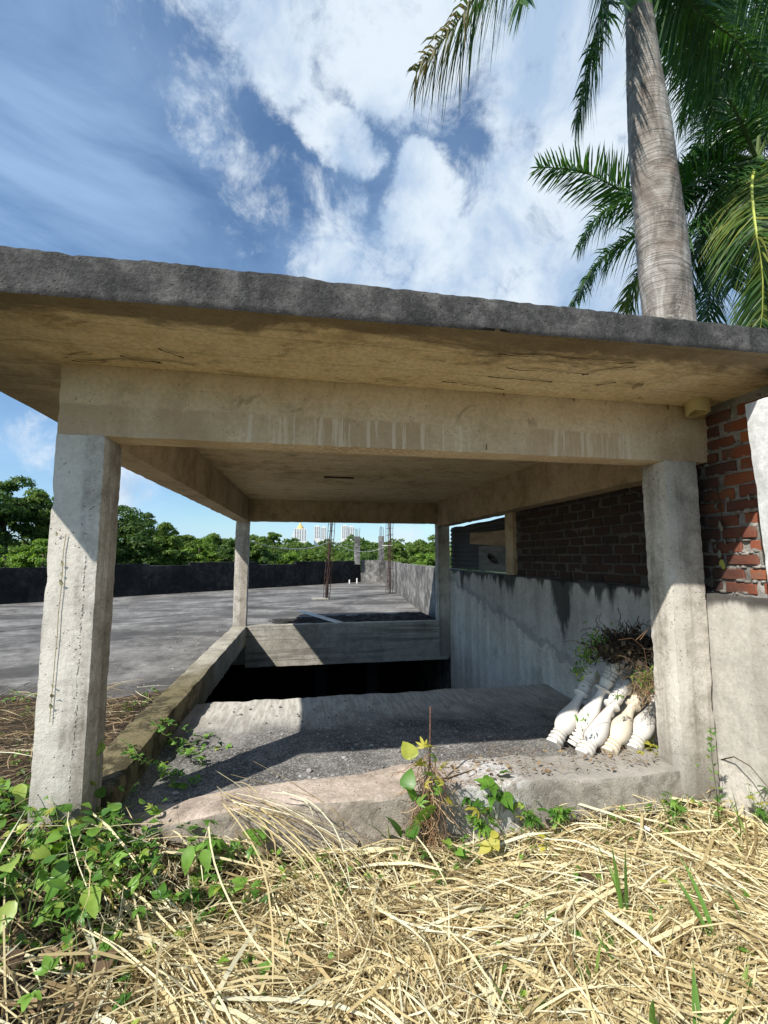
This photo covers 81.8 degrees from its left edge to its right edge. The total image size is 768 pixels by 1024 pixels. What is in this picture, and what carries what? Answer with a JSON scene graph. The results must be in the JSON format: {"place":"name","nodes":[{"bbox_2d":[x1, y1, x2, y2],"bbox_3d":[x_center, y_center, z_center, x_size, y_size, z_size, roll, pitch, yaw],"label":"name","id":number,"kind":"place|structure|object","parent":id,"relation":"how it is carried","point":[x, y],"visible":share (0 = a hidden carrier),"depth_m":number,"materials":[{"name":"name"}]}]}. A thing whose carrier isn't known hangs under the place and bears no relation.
{"place":"outdoors","nodes":[
{"label":"outdoors","id":0,"kind":"place"},
{"bbox_2d":[0,676,163,813],"bbox_3d":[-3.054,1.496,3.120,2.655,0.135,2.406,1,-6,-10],"label":"plant litter","id":1,"kind":"object","parent":0,"point":[30,734],"visible":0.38,"depth_m":3.23,"materials":[{"name":"brown plant"}]},
{"bbox_2d":[0,779,13,821],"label":"creeper","id":2,"kind":"object","parent":1,"relation":"on","point":[3,782],"visible":0.84,"depth_m":2.29,"materials":[{"name":"green plant"}]},
{"bbox_2d":[0,679,167,802],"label":"straw","id":3,"kind":"object","parent":1,"relation":"on","point":[23,749],"visible":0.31,"depth_m":3.45,"materials":[{"name":"beige plant"}]},
{"bbox_2d":[0,582,420,698],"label":"terrace floor","id":4,"kind":"structure","parent":0,"point":[20,651],"depth_m":8.66,"materials":[{"name":"concrete"}]},
{"bbox_2d":[0,561,360,603],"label":"parapet wall","id":5,"kind":"structure","parent":4,"relation":"on","point":[23,584],"depth_m":15.79,"materials":[{"name":"black concrete"}]},
{"bbox_2d":[354,529,359,564],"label":"stub column","id":6,"kind":"structure","parent":5,"relation":"on","point":[356,549],"depth_m":22.27,"materials":[{"name":"concrete"}]},
{"bbox_2d":[268,612,435,623],"bbox_3d":[-0.866,2.177,9.225,3.880,0.124,2.500,1,-6,-10],"label":"black debris","id":7,"kind":"object","parent":4,"relation":"on","point":[403,616],"visible":0.49,"depth_m":8.93,"materials":[{"name":"black"}]},
{"bbox_2d":[0,246,767,855],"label":"concrete shelter","id":8,"kind":"object","parent":4,"relation":"on","point":[242,400],"visible":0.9,"depth_m":2.45,"materials":[{"name":"grey concrete"}]},
{"bbox_2d":[49,532,65,722],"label":"dead vine","id":9,"kind":"object","parent":8,"relation":"hanging from","point":[61,584],"visible":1,"depth_m":2.15,"materials":[{"name":"beige plant"}]},
{"bbox_2d":[90,738,105,824],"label":"creeper","id":10,"kind":"object","parent":8,"relation":"attached to","point":[100,792],"visible":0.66,"depth_m":2.24,"materials":[{"name":"green plant"}]},
{"bbox_2d":[413,739,664,782],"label":"plant litter","id":11,"kind":"object","parent":8,"relation":"on","point":[540,764],"visible":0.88,"depth_m":2.78,"materials":[{"name":"brown plant"}]},
{"bbox_2d":[445,747,657,781],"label":"fallen leaves","id":12,"kind":"object","parent":8,"relation":"on","point":[538,763],"visible":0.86,"depth_m":2.74,"materials":[{"name":"brown plant"}]},
{"bbox_2d":[575,678,632,758],"bbox_3d":[1.539,1.432,3.090,0.680,0.139,0.140,-35,15,-32],"label":"baluster","id":13,"kind":"object","parent":8,"relation":"on","point":[596,733],"visible":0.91,"depth_m":3.01,"materials":[{"name":"white concrete"}]},
{"bbox_2d":[566,609,661,739],"bbox_3d":[1.659,1.159,3.128,0.939,0.934,0.628,1,-6,-10],"label":"vine tangle","id":14,"kind":"object","parent":13,"relation":"on","point":[626,647],"visible":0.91,"depth_m":3.12,"materials":[{"name":"green plant"}]},
{"bbox_2d":[600,679,650,755],"bbox_3d":[1.716,1.450,3.135,0.680,0.139,0.140,-33,15,-35],"label":"baluster","id":15,"kind":"object","parent":8,"relation":"on","point":[620,732],"visible":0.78,"depth_m":3.03,"materials":[{"name":"beige concrete"}]},
{"bbox_2d":[624,692,655,751],"bbox_3d":[1.903,1.437,3.171,0.680,0.139,0.140,-36,16,-32],"label":"baluster","id":16,"kind":"object","parent":8,"relation":"on","point":[643,727],"visible":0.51,"depth_m":3.05,"materials":[{"name":"white concrete"}]},
{"bbox_2d":[705,727,726,823],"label":"vine","id":17,"kind":"object","parent":8,"relation":"attached to","point":[711,748],"visible":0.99,"depth_m":2.45,"materials":[{"name":"green plant"}]},
{"bbox_2d":[385,524,392,593],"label":"rebar column","id":18,"kind":"structure","parent":4,"relation":"on","point":[389,548],"depth_m":15.66,"materials":[{"name":"metal"}]},
{"bbox_2d":[383,561,455,692],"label":"parapet wall","id":19,"kind":"structure","parent":4,"relation":"on","point":[414,585],"depth_m":11.66,"materials":[{"name":"grey concrete"}]},
{"bbox_2d":[378,527,383,564],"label":"stub column","id":20,"kind":"structure","parent":19,"relation":"on","point":[381,552],"depth_m":21.57,"materials":[{"name":"concrete"}]},
{"bbox_2d":[205,662,390,702],"bbox_3d":[-2.625,3.645,7.505,7.660,2.850,10.550,1,-6,-10],"label":"basement pit","id":21,"kind":"object","parent":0,"point":[242,683],"depth_m":12.75,"materials":[{"name":"concrete"}]},
{"bbox_2d":[314,664,326,697],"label":"basement column","id":22,"kind":"structure","parent":21,"relation":"on","point":[320,688],"depth_m":9.27,"materials":[{"name":"concrete"}]},
{"bbox_2d":[365,662,377,693],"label":"basement column","id":23,"kind":"structure","parent":21,"relation":"on","point":[371,677],"depth_m":9.26,"materials":[{"name":"concrete"}]},
{"bbox_2d":[141,693,621,804],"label":"gravel","id":24,"kind":"structure","parent":0,"point":[277,776],"depth_m":3.34,"materials":[{"name":"grey gravel"}]},
{"bbox_2d":[0,803,767,1023],"bbox_3d":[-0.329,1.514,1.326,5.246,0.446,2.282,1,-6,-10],"label":"plant litter","id":25,"kind":"object","parent":0,"point":[88,961],"visible":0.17,"depth_m":1.76,"materials":[{"name":"beige plant"}]},
{"bbox_2d":[0,774,31,813],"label":"broadleaf weed","id":26,"kind":"object","parent":25,"relation":"on","point":[19,792],"visible":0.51,"depth_m":2.14,"materials":[{"name":"green plant"}]},
{"bbox_2d":[0,870,69,933],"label":"broadleaf weed","id":27,"kind":"object","parent":25,"relation":"on","point":[8,909],"visible":0.94,"depth_m":1.57,"materials":[{"name":"green plant"}]},
{"bbox_2d":[0,808,122,971],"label":"creeper","id":28,"kind":"object","parent":25,"relation":"on","point":[78,885],"visible":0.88,"depth_m":1.60,"materials":[{"name":"green plant"}]},
{"bbox_2d":[32,840,111,881],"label":"broadleaf weed","id":29,"kind":"object","parent":25,"relation":"on","point":[60,869],"visible":0.6,"depth_m":1.81,"materials":[{"name":"green plant"}]},
{"bbox_2d":[0,798,145,874],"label":"creeper","id":30,"kind":"object","parent":25,"relation":"on","point":[41,851],"visible":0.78,"depth_m":1.88,"materials":[{"name":"green plant"}]},
{"bbox_2d":[40,865,113,918],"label":"broadleaf weed","id":31,"kind":"object","parent":25,"relation":"on","point":[92,903],"visible":0.65,"depth_m":1.62,"materials":[{"name":"green plant"}]},
{"bbox_2d":[35,805,164,902],"bbox_3d":[-1.073,1.458,1.975,0.595,0.320,0.613,-3,-7,29],"label":"creeper","id":32,"kind":"object","parent":25,"relation":"on","point":[133,882],"visible":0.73,"depth_m":1.86,"materials":[{"name":"green plant"}]},
{"bbox_2d":[42,781,167,884],"bbox_3d":[-1.267,1.432,2.040,0.580,0.262,0.659,1,-6,-10],"label":"creeper","id":33,"kind":"object","parent":25,"relation":"on","point":[123,838],"visible":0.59,"depth_m":2.00,"materials":[{"name":"green plant"}]},
{"bbox_2d":[0,864,217,1023],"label":"creeper","id":34,"kind":"object","parent":25,"relation":"on","point":[50,962],"visible":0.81,"depth_m":1.54,"materials":[{"name":"green plant"}]},
{"bbox_2d":[0,805,247,1023],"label":"straw","id":35,"kind":"object","parent":25,"relation":"on","point":[3,971],"visible":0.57,"depth_m":1.50,"materials":[{"name":"beige plant"}]},
{"bbox_2d":[0,785,282,971],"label":"ground creeper","id":36,"kind":"object","parent":25,"relation":"on","point":[12,877],"visible":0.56,"depth_m":1.89,"materials":[{"name":"green plant"}]},
{"bbox_2d":[169,834,229,875],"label":"broadleaf weed","id":37,"kind":"object","parent":25,"relation":"on","point":[188,855],"visible":0.79,"depth_m":2.01,"materials":[{"name":"green plant"}]},
{"bbox_2d":[168,820,270,907],"bbox_3d":[-0.790,1.603,2.160,0.529,0.244,0.747,1,-6,-10],"label":"creeper","id":38,"kind":"object","parent":25,"relation":"on","point":[239,882],"visible":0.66,"depth_m":2.06,"materials":[{"name":"green plant"}]},
{"bbox_2d":[140,857,322,955],"bbox_3d":[-0.660,1.642,1.892,0.728,0.214,0.346,4,-7,-36],"label":"creeper","id":39,"kind":"object","parent":25,"relation":"on","point":[254,891],"visible":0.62,"depth_m":1.86,"materials":[{"name":"green plant"}]},
{"bbox_2d":[208,762,402,994],"bbox_3d":[-0.455,1.558,2.135,0.741,0.246,1.458,5,-7,-40],"label":"straw bundle","id":40,"kind":"object","parent":25,"relation":"on","point":[281,839],"visible":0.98,"depth_m":2.04,"materials":[{"name":"beige plant"}]},
{"bbox_2d":[0,829,766,1023],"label":"fallen leaves","id":41,"kind":"object","parent":25,"relation":"on","point":[100,966],"visible":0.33,"depth_m":1.55,"materials":[{"name":"brown plant"}]},
{"bbox_2d":[0,786,767,1023],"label":"straw","id":42,"kind":"object","parent":25,"relation":"on","point":[521,923],"visible":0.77,"depth_m":1.74,"materials":[{"name":"beige plant"}]},
{"bbox_2d":[441,840,466,858],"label":"weed","id":43,"kind":"object","parent":42,"relation":"on","point":[460,852],"visible":1,"depth_m":2.19,"materials":[{"name":"green plant"}]},
{"bbox_2d":[462,770,515,821],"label":"weed","id":44,"kind":"object","parent":42,"relation":"on","point":[505,798],"visible":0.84,"depth_m":2.48,"materials":[{"name":"green plant"}]},
{"bbox_2d":[479,830,499,853],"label":"weed","id":45,"kind":"object","parent":42,"relation":"on","point":[491,845],"visible":1,"depth_m":2.26,"materials":[{"name":"yellow plant"}]},
{"bbox_2d":[511,800,549,829],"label":"weed","id":46,"kind":"object","parent":42,"relation":"on","point":[529,820],"visible":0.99,"depth_m":2.46,"materials":[{"name":"green plant"}]},
{"bbox_2d":[547,803,579,827],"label":"weed","id":47,"kind":"object","parent":42,"relation":"on","point":[555,813],"visible":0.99,"depth_m":2.46,"materials":[{"name":"green plant"}]},
{"bbox_2d":[658,791,690,819],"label":"weed","id":48,"kind":"object","parent":42,"relation":"on","point":[677,806],"visible":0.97,"depth_m":2.47,"materials":[{"name":"green plant"}]},
{"bbox_2d":[745,783,767,823],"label":"weed","id":49,"kind":"object","parent":42,"relation":"on","point":[759,811],"visible":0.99,"depth_m":2.42,"materials":[{"name":"green plant"}]},
{"bbox_2d":[387,737,464,857],"bbox_3d":[0.217,1.476,2.395,0.382,0.566,0.384,4,-7,-34],"label":"vine clump","id":50,"kind":"object","parent":25,"relation":"on","point":[408,781],"visible":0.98,"depth_m":2.33,"materials":[{"name":"green plant"}]},
{"bbox_2d":[428,706,431,844],"bbox_3d":[0.257,1.521,2.490,0.014,0.774,0.197,-1,-6,10],"label":"rebar stake","id":51,"kind":"object","parent":25,"relation":"on","point":[430,709],"visible":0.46,"depth_m":2.55,"materials":[{"name":"metal"}]},
{"bbox_2d":[179,817,767,1023],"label":"ground creeper","id":52,"kind":"object","parent":25,"relation":"on","point":[522,991],"visible":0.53,"depth_m":1.79,"materials":[{"name":"green plant"}]},
{"bbox_2d":[464,798,502,839],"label":"weed","id":53,"kind":"object","parent":52,"relation":"on","point":[480,824],"visible":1,"depth_m":2.38,"materials":[{"name":"green plant"}]},
{"bbox_2d":[273,797,736,893],"bbox_3d":[0.730,1.753,2.366,2.562,0.198,0.315,1,-6,-10],"label":"ground creeper","id":54,"kind":"object","parent":25,"relation":"on","point":[282,868],"visible":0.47,"depth_m":2.32,"materials":[{"name":"green plant"}]},
{"bbox_2d":[586,827,628,918],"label":"grass tuft","id":55,"kind":"object","parent":25,"relation":"on","point":[615,880],"visible":0.8,"depth_m":1.89,"materials":[{"name":"green plant"}]},
{"bbox_2d":[648,1000,657,1023],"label":"grass tuft","id":56,"kind":"object","parent":25,"relation":"on","point":[652,1018],"visible":1,"depth_m":1.42,"materials":[{"name":"green plant"}]},
{"bbox_2d":[668,853,717,941],"bbox_3d":[1.288,1.615,1.844,0.088,0.274,0.174,4,-7,-36],"label":"grass tuft","id":57,"kind":"object","parent":25,"relation":"on","point":[697,912],"visible":0.79,"depth_m":1.83,"materials":[{"name":"green plant"}]},
{"bbox_2d":[692,965,737,1023],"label":"grass tuft","id":58,"kind":"object","parent":25,"relation":"on","point":[695,999],"visible":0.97,"depth_m":1.49,"materials":[{"name":"green plant"}]},
{"bbox_2d":[718,787,750,844],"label":"grass tuft","id":59,"kind":"object","parent":25,"relation":"on","point":[739,819],"visible":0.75,"depth_m":2.36,"materials":[{"name":"green plant"}]},
{"bbox_2d":[745,397,767,579],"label":"white pillar","id":60,"kind":"structure","parent":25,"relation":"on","point":[757,415],"depth_m":2.26,"materials":[{"name":"paint"}]},
{"bbox_2d":[0,0,767,549],"label":"sky","id":61,"kind":"structure","parent":0,"point":[282,137],"materials":[{"name":"blue"}]},
{"bbox_2d":[118,684,657,816],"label":"ramp floor","id":62,"kind":"structure","parent":0,"point":[227,725],"depth_m":3.39,"materials":[{"name":"concrete"}]},
{"bbox_2d":[120,717,231,788],"bbox_3d":[-1.359,1.544,2.945,0.632,0.248,0.863,1,-6,-10],"label":"creeper","id":63,"kind":"object","parent":62,"relation":"on","point":[163,772],"visible":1,"depth_m":2.85,"materials":[{"name":"green plant"}]},
{"bbox_2d":[546,667,600,749],"bbox_3d":[1.418,1.449,3.304,0.680,0.139,0.140,-42,18,-29],"label":"baluster","id":64,"kind":"object","parent":62,"relation":"on","point":[564,724],"visible":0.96,"depth_m":3.23,"materials":[{"name":"white concrete"}]},
{"bbox_2d":[567,659,623,746],"bbox_3d":[1.540,1.391,3.221,0.139,0.680,0.140,36,-13,-8],"label":"baluster","id":65,"kind":"object","parent":62,"relation":"on","point":[592,707],"visible":0.71,"depth_m":3.20,"materials":[{"name":"white concrete"}]},
{"bbox_2d":[600,660,635,721],"bbox_3d":[1.738,1.433,3.388,0.139,0.680,0.140,43,-19,-13],"label":"baluster","id":66,"kind":"object","parent":62,"relation":"on","point":[625,673],"visible":0.19,"depth_m":3.42,"materials":[{"name":"white concrete"}]},
{"bbox_2d":[616,661,646,719],"bbox_3d":[1.893,1.396,3.351,0.139,0.680,0.140,31,-12,-10],"label":"baluster","id":67,"kind":"object","parent":62,"relation":"on","point":[622,706],"visible":0.09,"depth_m":3.32,"materials":[{"name":"concrete"}]},
{"bbox_2d":[391,571,504,692],"bbox_3d":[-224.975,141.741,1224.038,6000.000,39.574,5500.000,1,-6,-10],"label":"ground","id":68,"kind":"structure","parent":0,"point":[393,689],"depth_m":16.12,"materials":[{"name":"grey concrete"}]},
{"bbox_2d":[0,489,16,567],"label":"tree","id":69,"kind":"object","parent":68,"relation":"on","point":[3,508],"visible":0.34,"depth_m":20.30,"materials":[{"name":"green plant"}]},
{"bbox_2d":[0,545,34,567],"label":"bush","id":70,"kind":"object","parent":68,"relation":"on","point":[8,561],"visible":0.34,"depth_m":17.27,"materials":[{"name":"green plant"}]},
{"bbox_2d":[0,474,48,567],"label":"tree","id":71,"kind":"object","parent":68,"relation":"on","point":[22,506],"visible":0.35,"depth_m":21.80,"materials":[{"name":"green plant"}]},
{"bbox_2d":[0,487,52,557],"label":"tree","id":72,"kind":"object","parent":68,"relation":"on","point":[31,499],"visible":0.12,"depth_m":25.19,"materials":[{"name":"green plant"}]},
{"bbox_2d":[9,538,47,567],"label":"bush","id":73,"kind":"object","parent":68,"relation":"on","point":[38,559],"visible":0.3,"depth_m":16.95,"materials":[{"name":"green plant"}]},
{"bbox_2d":[12,491,53,553],"bbox_3d":[-17.783,2.831,23.536,3.709,8.504,3.882,1,-6,-10],"label":"tree","id":74,"kind":"object","parent":68,"relation":"on","point":[48,507],"visible":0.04,"depth_m":22.80,"materials":[{"name":"green plant"}]},
{"bbox_2d":[116,505,157,563],"bbox_3d":[-14.273,3.308,23.781,3.813,7.602,3.757,4,-7,-33],"label":"tree","id":75,"kind":"object","parent":68,"relation":"on","point":[132,530],"visible":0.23,"depth_m":23.60,"materials":[{"name":"green plant"}]},
{"bbox_2d":[118,512,172,563],"bbox_3d":[-15.399,3.741,28.437,3.306,7.688,3.536,-5,-7,39],"label":"tree","id":76,"kind":"object","parent":68,"relation":"on","point":[148,521],"visible":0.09,"depth_m":28.73,"materials":[{"name":"green plant"}]},
{"bbox_2d":[133,522,184,565],"bbox_3d":[-12.718,3.851,24.645,2.739,6.694,2.959,-2,-6,20],"label":"tree","id":77,"kind":"object","parent":68,"relation":"on","point":[168,551],"visible":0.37,"depth_m":24.61,"materials":[{"name":"green plant"}]},
{"bbox_2d":[163,530,197,564],"bbox_3d":[-13.903,4.430,29.557,2.931,6.524,3.354,1,-6,-10],"label":"tree","id":78,"kind":"object","parent":68,"relation":"on","point":[184,557],"visible":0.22,"depth_m":29.52,"materials":[{"name":"green plant"}]},
{"bbox_2d":[181,536,219,561],"bbox_3d":[-13.647,4.889,32.925,2.983,6.296,2.822,1,-6,-10],"label":"tree","id":79,"kind":"object","parent":68,"relation":"on","point":[207,555],"visible":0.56,"depth_m":32.63,"materials":[{"name":"green plant"}]},
{"bbox_2d":[204,533,231,561],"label":"tree","id":80,"kind":"object","parent":68,"relation":"on","point":[217,540],"visible":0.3,"depth_m":35.51,"materials":[{"name":"green plant"}]},
{"bbox_2d":[213,539,251,561],"bbox_3d":[-11.516,4.968,33.740,3.168,6.284,3.017,1,-6,-10],"label":"tree","id":81,"kind":"object","parent":68,"relation":"on","point":[227,554],"visible":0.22,"depth_m":33.18,"materials":[{"name":"green plant"}]},
{"bbox_2d":[8,534,487,578],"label":"forest","id":82,"kind":"object","parent":68,"relation":"on","point":[294,544],"visible":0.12,"depth_m":97.37,"materials":[{"name":"green plant"}]},
{"bbox_2d":[249,534,268,561],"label":"tree","id":83,"kind":"object","parent":68,"relation":"on","point":[254,554],"visible":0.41,"depth_m":29.53,"materials":[{"name":"green plant"}]},
{"bbox_2d":[254,549,280,563],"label":"tree","id":84,"kind":"object","parent":68,"relation":"on","point":[263,559],"visible":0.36,"depth_m":29.41,"materials":[{"name":"green plant"}]},
{"bbox_2d":[267,531,284,563],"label":"tree","id":85,"kind":"object","parent":68,"relation":"on","point":[273,536],"visible":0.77,"depth_m":31.76,"materials":[{"name":"green plant"}]},
{"bbox_2d":[273,552,301,563],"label":"tree","id":86,"kind":"object","parent":68,"relation":"on","point":[291,558],"visible":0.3,"depth_m":35.32,"materials":[{"name":"green plant"}]},
{"bbox_2d":[293,522,305,542],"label":"apartment tower","id":87,"kind":"structure","parent":68,"relation":"on","point":[299,532],"depth_m":618.82,"materials":[{"name":"white concrete"}]},
{"bbox_2d":[297,552,321,560],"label":"tree","id":88,"kind":"object","parent":68,"relation":"on","point":[306,556],"visible":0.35,"depth_m":37.52,"materials":[{"name":"green plant"}]},
{"bbox_2d":[314,525,325,545],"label":"apartment tower","id":89,"kind":"structure","parent":68,"relation":"on","point":[317,533],"depth_m":638.51,"materials":[{"name":"white concrete"}]},
{"bbox_2d":[341,525,353,544],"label":"apartment tower","id":90,"kind":"structure","parent":68,"relation":"on","point":[346,531],"depth_m":638.94,"materials":[{"name":"white concrete"}]},
{"bbox_2d":[361,560,382,581],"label":"parapet wall","id":91,"kind":"structure","parent":68,"relation":"on","point":[371,570],"depth_m":22.41,"materials":[{"name":"grey concrete"}]},
{"bbox_2d":[384,543,412,563],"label":"tree","id":92,"kind":"object","parent":68,"relation":"on","point":[397,557],"visible":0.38,"depth_m":35.62,"materials":[{"name":"green plant"}]},
{"bbox_2d":[414,553,434,565],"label":"bush","id":93,"kind":"object","parent":68,"relation":"on","point":[428,556],"visible":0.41,"depth_m":15.80,"materials":[{"name":"green plant"}]},
{"bbox_2d":[407,534,450,565],"bbox_3d":[3.028,4.577,29.550,3.060,6.223,2.974,1,-6,-10],"label":"tree","id":94,"kind":"object","parent":68,"relation":"on","point":[425,547],"visible":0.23,"depth_m":29.52,"materials":[{"name":"green plant"}]},
{"bbox_2d":[406,0,767,320],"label":"palm tree","id":95,"kind":"object","parent":68,"relation":"on","point":[664,268],"visible":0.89,"depth_m":4.39,"materials":[{"name":"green plant"}]},
{"bbox_2d":[449,569,767,830],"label":"retaining wall","id":96,"kind":"structure","parent":68,"relation":"on","point":[509,630],"depth_m":4.12,"materials":[{"name":"concrete"}]},
{"bbox_2d":[450,517,504,569],"bbox_3d":[1.456,0.541,7.025,0.027,0.751,2.480,1,-6,-10],"label":"corrugated sheet","id":97,"kind":"object","parent":96,"relation":"on","point":[465,553],"visible":0.64,"depth_m":7.33,"materials":[{"name":"grey metal"}]},
{"bbox_2d":[470,530,505,545],"bbox_3d":[1.516,0.394,6.484,0.018,0.245,1.390,1,-6,-10],"label":"plank","id":98,"kind":"object","parent":97,"relation":"attached to","point":[497,538],"visible":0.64,"depth_m":6.40,"materials":[{"name":"brown wood"}]},
{"bbox_2d":[478,545,505,572],"bbox_3d":[1.547,0.657,6.282,0.010,0.370,1.036,1,-6,-10],"label":"board","id":99,"kind":"object","parent":96,"relation":"on","point":[486,563],"visible":0.84,"depth_m":6.29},
{"bbox_2d":[505,512,517,574],"bbox_3d":[1.686,0.406,5.686,0.187,0.792,0.225,1,-6,-10],"label":"wall post","id":100,"kind":"object","parent":96,"relation":"on","point":[511,542],"depth_m":5.61,"materials":[{"name":"concrete"}]},
{"bbox_2d":[516,385,767,597],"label":"brick wall","id":101,"kind":"structure","parent":96,"relation":"on","point":[600,538],"depth_m":3.46,"materials":[{"name":"brick"}]},
{"bbox_2d":[709,487,749,591],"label":"dead vine","id":102,"kind":"object","parent":101,"relation":"attached to","point":[719,555],"visible":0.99,"depth_m":2.83,"materials":[{"name":"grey plant"}]},
{"bbox_2d":[528,0,767,328],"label":"palm tree","id":103,"kind":"object","parent":68,"relation":"on","point":[735,205],"visible":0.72,"depth_m":6.06,"materials":[{"name":"green plant"}]},
{"bbox_3d":[-1.945,2.621,13.426,0.501,0.039,0.303,1,-6,-10],"label":"concrete pad","id":104,"kind":"object","parent":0,"visible":0},
{"bbox_2d":[323,523,334,598],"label":"rebar column","id":105,"kind":"structure","parent":104,"relation":"on","point":[327,577],"depth_m":13.50,"materials":[{"name":"metal"}]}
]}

